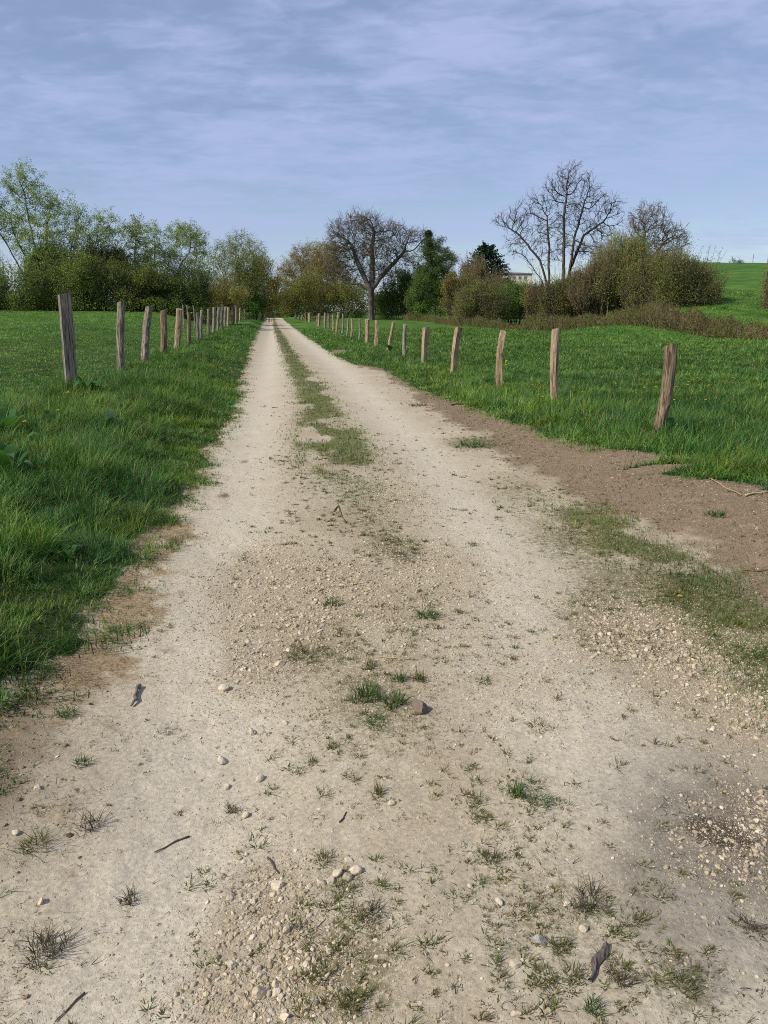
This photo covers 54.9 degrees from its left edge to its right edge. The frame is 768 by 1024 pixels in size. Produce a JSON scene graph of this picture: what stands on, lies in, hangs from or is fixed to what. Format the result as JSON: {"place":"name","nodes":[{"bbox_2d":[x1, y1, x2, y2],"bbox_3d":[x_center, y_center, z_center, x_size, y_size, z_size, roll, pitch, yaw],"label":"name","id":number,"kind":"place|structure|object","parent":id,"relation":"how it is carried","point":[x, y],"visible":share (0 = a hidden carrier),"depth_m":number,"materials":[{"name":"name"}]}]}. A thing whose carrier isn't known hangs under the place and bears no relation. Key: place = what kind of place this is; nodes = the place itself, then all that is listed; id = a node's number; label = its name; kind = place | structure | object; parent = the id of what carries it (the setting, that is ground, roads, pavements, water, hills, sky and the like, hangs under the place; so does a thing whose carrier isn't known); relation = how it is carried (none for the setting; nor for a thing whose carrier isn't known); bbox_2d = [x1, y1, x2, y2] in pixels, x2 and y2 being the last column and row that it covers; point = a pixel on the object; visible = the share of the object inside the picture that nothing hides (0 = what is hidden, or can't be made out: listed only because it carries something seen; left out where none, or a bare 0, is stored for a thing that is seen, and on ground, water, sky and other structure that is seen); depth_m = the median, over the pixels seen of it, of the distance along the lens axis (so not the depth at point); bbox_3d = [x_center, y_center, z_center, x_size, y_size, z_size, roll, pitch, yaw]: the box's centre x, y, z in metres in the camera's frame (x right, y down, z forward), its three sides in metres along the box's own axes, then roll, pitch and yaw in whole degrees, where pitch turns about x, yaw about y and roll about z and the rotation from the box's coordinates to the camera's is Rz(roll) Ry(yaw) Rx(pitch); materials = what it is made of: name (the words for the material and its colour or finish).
{"place":"outdoors","nodes":[
{"label":"outdoors","id":0,"kind":"place"},
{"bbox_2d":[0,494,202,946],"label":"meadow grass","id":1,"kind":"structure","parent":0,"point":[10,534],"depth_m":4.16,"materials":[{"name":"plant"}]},
{"bbox_2d":[0,302,274,684],"bbox_3d":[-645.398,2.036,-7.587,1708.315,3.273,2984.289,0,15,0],"label":"meadow","id":2,"kind":"structure","parent":0,"point":[255,323],"depth_m":6.00,"materials":[{"name":"plant"}]},
{"bbox_2d":[0,407,27,432],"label":"dock plant","id":3,"kind":"object","parent":2,"relation":"on","point":[9,418],"visible":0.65,"depth_m":7.45,"materials":[{"name":"green plant"}]},
{"bbox_2d":[0,432,43,472],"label":"dock plant","id":4,"kind":"object","parent":2,"relation":"on","point":[7,453],"visible":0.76,"depth_m":5.87,"materials":[{"name":"green plant"}]},
{"bbox_2d":[0,249,64,310],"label":"hedge shrub","id":5,"kind":"object","parent":2,"relation":"on","point":[28,280],"visible":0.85,"depth_m":52.69,"materials":[{"name":"green plant"}]},
{"bbox_2d":[0,253,97,301],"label":"thicket","id":6,"kind":"object","parent":2,"relation":"on","point":[11,273],"visible":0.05,"depth_m":78.36,"materials":[{"name":"green plant"}]},
{"bbox_2d":[0,157,125,283],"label":"willow tree","id":7,"kind":"object","parent":2,"relation":"on","point":[49,206],"visible":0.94,"depth_m":53.97,"materials":[{"name":"green plant"}]},
{"bbox_2d":[44,539,82,558],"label":"dock plant","id":8,"kind":"object","parent":2,"relation":"on","point":[66,553],"visible":0.92,"depth_m":4.38,"materials":[{"name":"green plant"}]},
{"bbox_2d":[58,292,76,383],"bbox_3d":[-4.929,-2.540,11.520,0.249,1.699,0.204,0,15,0],"label":"fence post","id":9,"kind":"object","parent":2,"relation":"on","point":[68,337],"visible":0.84,"depth_m":11.42,"materials":[{"name":"grey wood"}]},
{"bbox_2d":[18,231,133,309],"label":"hedge shrub","id":10,"kind":"object","parent":2,"relation":"on","point":[109,251],"visible":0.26,"depth_m":56.31,"materials":[{"name":"green plant"}]},
{"bbox_2d":[27,233,141,310],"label":"hedge shrub","id":11,"kind":"object","parent":2,"relation":"on","point":[78,277],"visible":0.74,"depth_m":53.48,"materials":[{"name":"green plant"}]},
{"bbox_2d":[69,375,105,391],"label":"dock plant","id":12,"kind":"object","parent":2,"relation":"on","point":[87,383],"visible":0.71,"depth_m":10.96,"materials":[{"name":"green plant"}]},
{"bbox_2d":[116,300,124,370],"bbox_3d":[-5.479,-3.564,15.394,0.317,1.619,0.173,0,15,0],"label":"fence post","id":13,"kind":"object","parent":2,"relation":"on","point":[120,327],"visible":0.88,"depth_m":15.29,"materials":[{"name":"grey wood"}]},
{"bbox_2d":[0,293,260,322],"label":"undergrowth","id":14,"kind":"object","parent":2,"relation":"on","point":[93,305],"visible":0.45,"depth_m":53.96,"materials":[{"name":"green plant"}]},
{"bbox_2d":[106,212,162,278],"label":"young tree","id":15,"kind":"object","parent":2,"relation":"on","point":[136,246],"visible":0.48,"depth_m":56.42,"materials":[{"name":"green plant"}]},
{"bbox_2d":[104,253,176,311],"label":"hedge shrub","id":16,"kind":"object","parent":2,"relation":"on","point":[146,280],"visible":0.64,"depth_m":54.30,"materials":[{"name":"green plant"}]},
{"bbox_2d":[141,306,152,361],"bbox_3d":[-5.893,-4.319,18.333,0.443,1.541,0.232,0,15,0],"label":"fence post","id":17,"kind":"object","parent":2,"relation":"on","point":[146,327],"visible":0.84,"depth_m":18.26,"materials":[{"name":"grey wood"}]},
{"bbox_2d":[160,309,166,352],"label":"fence post","id":18,"kind":"object","parent":2,"relation":"on","point":[163,322],"visible":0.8,"depth_m":21.42,"materials":[{"name":"brown wood"}]},
{"bbox_2d":[141,217,213,280],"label":"willow tree","id":19,"kind":"object","parent":2,"relation":"on","point":[187,238],"visible":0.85,"depth_m":58.34,"materials":[{"name":"green plant"}]},
{"bbox_2d":[174,308,182,348],"bbox_3d":[-6.870,-6.019,24.648,0.403,1.496,0.249,0,15,0],"label":"fence post","id":20,"kind":"object","parent":2,"relation":"on","point":[178,331],"visible":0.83,"depth_m":24.55,"materials":[{"name":"beige wood"}]},
{"bbox_2d":[141,246,217,318],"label":"hedge shrub","id":21,"kind":"object","parent":2,"relation":"on","point":[184,295],"visible":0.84,"depth_m":54.87,"materials":[{"name":"green plant"}]},
{"bbox_2d":[187,312,190,343],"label":"fence post","id":22,"kind":"object","parent":2,"relation":"on","point":[188,327],"visible":0.88,"depth_m":27.97,"materials":[{"name":"brown wood"}]},
{"bbox_2d":[196,266,252,318],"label":"hedge shrub","id":23,"kind":"object","parent":2,"relation":"on","point":[239,295],"visible":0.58,"depth_m":73.84,"materials":[{"name":"green plant"}]},
{"bbox_2d":[199,227,277,311],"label":"budding tree","id":24,"kind":"object","parent":2,"relation":"on","point":[236,264],"visible":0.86,"depth_m":84.96,"materials":[{"name":"green plant"}]},
{"bbox_2d":[234,281,270,322],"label":"hedge shrub","id":25,"kind":"object","parent":2,"relation":"on","point":[254,305],"visible":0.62,"depth_m":88.05,"materials":[{"name":"green plant"}]},
{"bbox_2d":[228,250,283,321],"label":"hedge shrub","id":26,"kind":"object","parent":2,"relation":"on","point":[272,286],"visible":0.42,"depth_m":95.23,"materials":[{"name":"green plant"}]},
{"bbox_2d":[261,292,289,317],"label":"hedge shrub","id":27,"kind":"object","parent":2,"relation":"on","point":[279,315],"visible":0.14,"depth_m":161.16,"materials":[{"name":"green plant"}]},
{"bbox_2d":[0,318,767,1023],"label":"gravel track","id":28,"kind":"structure","parent":0,"point":[150,824],"depth_m":2.56,"materials":[{"name":"gravel"}]},
{"bbox_2d":[1,819,59,857],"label":"grass tuft","id":29,"kind":"object","parent":28,"relation":"on","point":[42,840],"visible":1,"depth_m":2.16,"materials":[{"name":"plant"}]},
{"bbox_2d":[12,919,84,972],"bbox_3d":[-0.833,1.058,1.817,0.187,0.068,0.173,0,15,0],"label":"grass tuft","id":30,"kind":"object","parent":28,"relation":"on","point":[43,942],"visible":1,"depth_m":1.83,"materials":[{"name":"plant"}]},
{"bbox_2d":[46,704,79,719],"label":"grass tuft","id":31,"kind":"object","parent":28,"relation":"on","point":[64,711],"visible":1,"depth_m":2.86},
{"bbox_2d":[69,751,97,769],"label":"grass tuft","id":32,"kind":"object","parent":28,"relation":"on","point":[82,760],"visible":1,"depth_m":2.56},
{"bbox_2d":[67,802,110,836],"bbox_3d":[-0.899,0.930,2.244,0.151,0.067,0.116,0,15,0],"label":"grass tuft","id":33,"kind":"object","parent":28,"relation":"on","point":[90,822],"visible":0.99,"depth_m":2.25,"materials":[{"name":"plant"}]},
{"bbox_2d":[113,881,139,905],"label":"grass tuft","id":34,"kind":"object","parent":28,"relation":"on","point":[130,897],"visible":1,"depth_m":1.99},
{"bbox_2d":[252,986,267,999],"bbox_3d":[-0.286,1.113,1.712,0.038,0.031,0.029,0,15,0],"label":"stone","id":35,"kind":"object","parent":28,"relation":"on","point":[259,992],"visible":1,"depth_m":1.70,"materials":[{"name":"stone"}]},
{"bbox_2d":[271,880,283,890],"bbox_3d":[-0.295,1.030,2.040,0.037,0.025,0.037,0,15,0],"label":"stone","id":36,"kind":"object","parent":28,"relation":"on","point":[277,885],"visible":1,"depth_m":2.03,"materials":[{"name":"stone"}]},
{"bbox_2d":[282,639,317,660],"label":"grass tuft","id":37,"kind":"object","parent":28,"relation":"on","point":[296,654],"visible":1,"depth_m":3.39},
{"bbox_2d":[309,844,336,870],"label":"grass tuft","id":38,"kind":"object","parent":28,"relation":"on","point":[325,855],"visible":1,"depth_m":2.13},
{"bbox_2d":[304,950,341,987],"bbox_3d":[-0.148,1.079,1.751,0.101,0.040,0.107,0,15,0],"label":"grass tuft","id":39,"kind":"object","parent":28,"relation":"on","point":[331,970],"visible":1,"depth_m":1.75,"materials":[{"name":"plant"}]},
{"bbox_2d":[328,877,364,897],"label":"grass tuft","id":40,"kind":"object","parent":28,"relation":"on","point":[338,883],"visible":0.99,"depth_m":2.01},
{"bbox_2d":[330,976,376,1021],"bbox_3d":[-0.071,1.095,1.663,0.110,0.048,0.118,0,15,0],"label":"grass tuft","id":41,"kind":"object","parent":28,"relation":"on","point":[350,996],"visible":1,"depth_m":1.68,"materials":[{"name":"plant"}]},
{"bbox_2d":[343,671,391,703],"bbox_3d":[-0.079,0.708,2.964,0.212,0.095,0.212,-9,18,-29],"label":"grass tuft","id":42,"kind":"object","parent":28,"relation":"on","point":[373,689],"visible":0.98,"depth_m":2.97,"materials":[{"name":"plant"}]},
{"bbox_2d":[353,892,388,928],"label":"grass tuft","id":43,"kind":"object","parent":28,"relation":"on","point":[372,908],"visible":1,"depth_m":1.92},
{"bbox_2d":[355,710,390,730],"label":"grass tuft","id":44,"kind":"object","parent":28,"relation":"on","point":[375,719],"visible":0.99,"depth_m":2.81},
{"bbox_2d":[0,366,767,520],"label":"meadow grass","id":45,"kind":"structure","parent":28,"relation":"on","point":[721,438],"depth_m":8.29,"materials":[{"name":"plant"}]},
{"bbox_2d":[0,377,767,1023],"bbox_3d":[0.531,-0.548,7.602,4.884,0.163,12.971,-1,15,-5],"label":"ground weeds","id":46,"kind":"object","parent":28,"relation":"on","point":[496,961],"visible":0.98,"depth_m":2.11,"materials":[{"name":"green plant"}]},
{"bbox_2d":[0,393,767,1023],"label":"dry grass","id":47,"kind":"structure","parent":28,"relation":"on","point":[340,627],"depth_m":3.91,"materials":[{"name":"plant"}]},
{"bbox_2d":[0,403,767,1022],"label":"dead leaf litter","id":48,"kind":"object","parent":28,"relation":"on","point":[508,803],"visible":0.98,"depth_m":2.17,"materials":[{"name":"plant"}]},
{"bbox_2d":[0,377,767,1003],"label":"soil clods","id":49,"kind":"object","parent":28,"relation":"on","point":[68,835],"visible":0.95,"depth_m":5.85,"materials":[{"name":"soil"}]},
{"bbox_2d":[375,684,412,710],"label":"grass tuft","id":50,"kind":"object","parent":28,"relation":"on","point":[400,698],"visible":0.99,"depth_m":2.92,"materials":[{"name":"plant"}]},
{"bbox_2d":[412,698,427,714],"bbox_3d":[0.141,0.762,2.881,0.063,0.059,0.079,0,15,0],"label":"stone","id":51,"kind":"object","parent":28,"relation":"on","point":[420,707],"visible":0.99,"depth_m":2.86,"materials":[{"name":"stone"}]},
{"bbox_2d":[411,605,446,618],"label":"grass tuft","id":52,"kind":"object","parent":28,"relation":"on","point":[423,614],"visible":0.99,"depth_m":3.77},
{"bbox_2d":[448,438,492,448],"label":"grass tuft","id":53,"kind":"object","parent":28,"relation":"on","point":[473,443],"visible":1,"depth_m":8.59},
{"bbox_2d":[477,846,508,868],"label":"grass tuft","id":54,"kind":"object","parent":28,"relation":"on","point":[492,856],"visible":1,"depth_m":2.11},
{"bbox_2d":[505,777,531,800],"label":"grass tuft","id":55,"kind":"object","parent":28,"relation":"on","point":[516,789],"visible":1,"depth_m":2.38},
{"bbox_2d":[519,790,558,811],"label":"grass tuft","id":56,"kind":"object","parent":28,"relation":"on","point":[547,802],"visible":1,"depth_m":2.35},
{"bbox_2d":[529,958,573,990],"bbox_3d":[0.389,1.083,1.722,0.088,0.029,0.112,-13,20,-40],"label":"grass tuft","id":57,"kind":"object","parent":28,"relation":"on","point":[549,966],"visible":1,"depth_m":1.74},
{"bbox_2d":[544,932,575,960],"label":"grass tuft","id":58,"kind":"object","parent":28,"relation":"on","point":[561,945],"visible":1,"depth_m":1.81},
{"bbox_2d":[560,958,584,985],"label":"grass tuft","id":59,"kind":"object","parent":28,"relation":"on","point":[576,971],"visible":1,"depth_m":1.74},
{"bbox_2d":[563,871,618,917],"bbox_3d":[0.542,1.006,1.955,0.166,0.061,0.181,0,15,0],"label":"grass tuft","id":60,"kind":"object","parent":28,"relation":"on","point":[584,902],"visible":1,"depth_m":1.96,"materials":[{"name":"plant"}]},
{"bbox_2d":[581,988,609,1017],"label":"grass tuft","id":61,"kind":"object","parent":28,"relation":"on","point":[589,1007],"visible":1,"depth_m":1.65,"materials":[{"name":"plant"}]},
{"bbox_2d":[588,941,608,982],"bbox_3d":[0.510,1.072,1.769,0.027,0.017,0.127,12,19,37],"label":"bark strip","id":62,"kind":"object","parent":28,"relation":"on","point":[598,958],"visible":1,"depth_m":1.77,"materials":[{"name":"wood"}]},
{"bbox_2d":[604,963,645,991],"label":"grass tuft","id":63,"kind":"object","parent":28,"relation":"on","point":[621,978],"visible":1,"depth_m":1.71,"materials":[{"name":"plant"}]},
{"bbox_2d":[658,964,708,1000],"bbox_3d":[0.692,1.077,1.711,0.100,0.039,0.105,-13,20,-39],"label":"grass tuft","id":64,"kind":"object","parent":28,"relation":"on","point":[688,980],"visible":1,"depth_m":1.71,"materials":[{"name":"plant"}]},
{"bbox_2d":[729,907,767,948],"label":"grass tuft","id":65,"kind":"object","parent":28,"relation":"on","point":[751,926],"visible":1,"depth_m":1.87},
{"bbox_2d":[0,0,767,310],"label":"sky","id":66,"kind":"structure","parent":0,"point":[272,120],"materials":[{"name":"blue"}]},
{"bbox_2d":[270,330,767,733],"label":"track grass","id":67,"kind":"structure","parent":0,"point":[576,511],"depth_m":4.87,"materials":[{"name":"plant"}]},
{"bbox_2d":[275,311,767,484],"bbox_3d":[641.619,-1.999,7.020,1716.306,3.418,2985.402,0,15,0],"label":"meadow","id":68,"kind":"structure","parent":0,"point":[298,324],"depth_m":58.46,"materials":[{"name":"plant"}]},
{"bbox_2d":[272,240,328,318],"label":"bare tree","id":69,"kind":"object","parent":68,"relation":"on","point":[299,260],"visible":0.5,"depth_m":122.71,"materials":[{"name":"green plant"}]},
{"bbox_2d":[275,289,340,317],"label":"thicket","id":70,"kind":"object","parent":68,"relation":"on","point":[310,311],"visible":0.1,"depth_m":162.31,"materials":[{"name":"green plant"}]},
{"bbox_2d":[275,265,367,319],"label":"hedge shrub","id":71,"kind":"object","parent":68,"relation":"on","point":[298,291],"visible":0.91,"depth_m":106.54,"materials":[{"name":"green plant"}]},
{"bbox_2d":[298,238,353,318],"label":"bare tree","id":72,"kind":"object","parent":68,"relation":"on","point":[321,263],"visible":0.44,"depth_m":111.52,"materials":[{"name":"green plant"}]},
{"bbox_2d":[329,278,406,315],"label":"thicket","id":73,"kind":"object","parent":68,"relation":"on","point":[375,306],"visible":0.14,"depth_m":142.78,"materials":[{"name":"green plant"}]},
{"bbox_2d":[320,205,437,319],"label":"oak tree","id":74,"kind":"object","parent":68,"relation":"on","point":[370,283],"visible":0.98,"depth_m":89.70,"materials":[{"name":"brown plant"}]},
{"bbox_2d":[0,289,767,395],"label":"meadow grass","id":75,"kind":"structure","parent":68,"relation":"on","point":[578,367],"depth_m":23.13,"materials":[{"name":"plant"}]},
{"bbox_2d":[360,259,425,318],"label":"hedge shrub","id":76,"kind":"object","parent":68,"relation":"on","point":[392,298],"visible":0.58,"depth_m":93.26,"materials":[{"name":"green plant"}]},
{"bbox_2d":[402,324,406,356],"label":"fence post","id":77,"kind":"object","parent":68,"relation":"on","point":[404,340],"visible":0.89,"depth_m":24.41,"materials":[{"name":"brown wood"}]},
{"bbox_2d":[402,264,434,320],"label":"hedge shrub","id":78,"kind":"object","parent":68,"relation":"on","point":[418,298],"visible":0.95,"depth_m":83.96,"materials":[{"name":"green plant"}]},
{"bbox_2d":[421,326,428,362],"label":"fence post","id":79,"kind":"object","parent":68,"relation":"on","point":[425,334],"visible":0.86,"depth_m":21.22,"materials":[{"name":"brown wood"}]},
{"bbox_2d":[411,230,461,317],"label":"ivy clad tree","id":80,"kind":"object","parent":68,"relation":"on","point":[435,262],"visible":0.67,"depth_m":88.64,"materials":[{"name":"green plant"}]},
{"bbox_2d":[450,327,462,372],"bbox_3d":[1.737,-3.819,17.847,0.245,1.254,0.207,-9,18,-31],"label":"fence post","id":81,"kind":"object","parent":68,"relation":"on","point":[456,339],"visible":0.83,"depth_m":17.76,"materials":[{"name":"beige wood"}]},
{"bbox_2d":[437,254,481,321],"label":"hedge shrub","id":82,"kind":"object","parent":68,"relation":"on","point":[452,283],"visible":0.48,"depth_m":76.06,"materials":[{"name":"green plant"}]},
{"bbox_2d":[450,272,515,325],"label":"hedge shrub","id":83,"kind":"object","parent":68,"relation":"on","point":[479,299],"visible":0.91,"depth_m":66.55,"materials":[{"name":"green plant"}]},
{"bbox_2d":[459,240,513,286],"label":"conifer tree","id":84,"kind":"object","parent":68,"relation":"on","point":[490,256],"visible":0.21,"depth_m":105.34,"materials":[{"name":"green plant"}]},
{"bbox_2d":[459,246,515,320],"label":"blossom shrub","id":85,"kind":"object","parent":68,"relation":"on","point":[479,268],"visible":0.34,"depth_m":79.65,"materials":[{"name":"green plant"}]},
{"bbox_2d":[495,330,507,387],"bbox_3d":[2.255,-2.839,14.170,0.230,1.257,0.160,0,15,0],"label":"fence post","id":86,"kind":"object","parent":68,"relation":"on","point":[499,353],"visible":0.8,"depth_m":14.08,"materials":[{"name":"beige wood"}]},
{"bbox_2d":[489,274,546,324],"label":"hedge shrub","id":87,"kind":"object","parent":68,"relation":"on","point":[515,298],"visible":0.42,"depth_m":68.53,"materials":[{"name":"green plant"}]},
{"bbox_2d":[503,272,533,316],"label":"house","id":88,"kind":"structure","parent":68,"relation":"on","point":[522,276],"depth_m":114.46,"materials":[{"name":"paint"}]},
{"bbox_2d":[550,328,560,399],"bbox_3d":[2.637,-2.137,11.349,0.205,1.334,0.145,0,15,0],"label":"fence post","id":89,"kind":"object","parent":68,"relation":"on","point":[554,349],"visible":0.79,"depth_m":11.26,"materials":[{"name":"brown wood"}]},
{"bbox_2d":[402,299,767,339],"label":"undergrowth","id":90,"kind":"object","parent":68,"relation":"on","point":[661,318],"visible":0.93,"depth_m":44.18,"materials":[{"name":"brown plant"}]},
{"bbox_2d":[652,344,677,433],"bbox_3d":[3.154,-1.305,8.355,0.212,1.171,0.129,0,15,0],"label":"fence post","id":91,"kind":"object","parent":68,"relation":"on","point":[669,370],"visible":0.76,"depth_m":8.28,"materials":[{"name":"brown wood"}]},
{"bbox_2d":[664,415,696,432],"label":"dock plant","id":92,"kind":"object","parent":68,"relation":"on","point":[683,422],"visible":0.38,"depth_m":8.34,"materials":[{"name":"green plant"}]},
{"bbox_2d":[331,350,767,601],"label":"bare soil","id":93,"kind":"structure","parent":0,"point":[636,502],"depth_m":6.17,"materials":[{"name":"soil"}]},
{"bbox_2d":[536,262,767,337],"bbox_3d":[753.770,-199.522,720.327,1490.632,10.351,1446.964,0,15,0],"label":"hill","id":94,"kind":"structure","parent":0,"point":[744,277],"depth_m":49.71,"materials":[{"name":"plant"}]},
{"bbox_2d":[519,268,560,321],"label":"hedge shrub","id":95,"kind":"object","parent":94,"relation":"on","point":[530,295],"visible":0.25,"depth_m":57.41,"materials":[{"name":"green plant"}]},
{"bbox_2d":[491,160,627,321],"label":"bare tree","id":96,"kind":"object","parent":94,"relation":"on","point":[580,243],"visible":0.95,"depth_m":53.31,"materials":[{"name":"brown plant"}]},
{"bbox_2d":[534,254,602,321],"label":"hedge shrub","id":97,"kind":"object","parent":94,"relation":"on","point":[553,300],"visible":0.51,"depth_m":52.12,"materials":[{"name":"green plant"}]},
{"bbox_2d":[561,240,623,316],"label":"hedge shrub","id":98,"kind":"object","parent":94,"relation":"on","point":[592,271],"visible":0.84,"depth_m":51.23,"materials":[{"name":"green plant"}]},
{"bbox_2d":[581,222,656,316],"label":"willow shrub","id":99,"kind":"object","parent":94,"relation":"on","point":[627,255],"visible":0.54,"depth_m":51.52,"materials":[{"name":"green plant"}]},
{"bbox_2d":[614,243,691,311],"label":"hedge shrub","id":100,"kind":"object","parent":94,"relation":"on","point":[633,293],"visible":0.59,"depth_m":50.05,"materials":[{"name":"green plant"}]},
{"bbox_2d":[622,197,698,255],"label":"bare tree","id":101,"kind":"object","parent":94,"relation":"on","point":[655,235],"visible":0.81,"depth_m":61.66,"materials":[{"name":"brown plant"}]},
{"bbox_2d":[647,235,690,260],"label":"hedge shrub","id":102,"kind":"object","parent":94,"relation":"on","point":[674,253],"visible":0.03,"depth_m":54.44,"materials":[{"name":"plant"}]},
{"bbox_2d":[641,243,735,307],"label":"hedge shrub","id":103,"kind":"object","parent":94,"relation":"on","point":[685,280],"visible":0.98,"depth_m":47.73,"materials":[{"name":"green plant"}]},
{"bbox_2d":[751,264,767,309],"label":"hedge shrub","id":104,"kind":"object","parent":94,"relation":"on","point":[764,301],"visible":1,"depth_m":46.80,"materials":[{"name":"green plant"}]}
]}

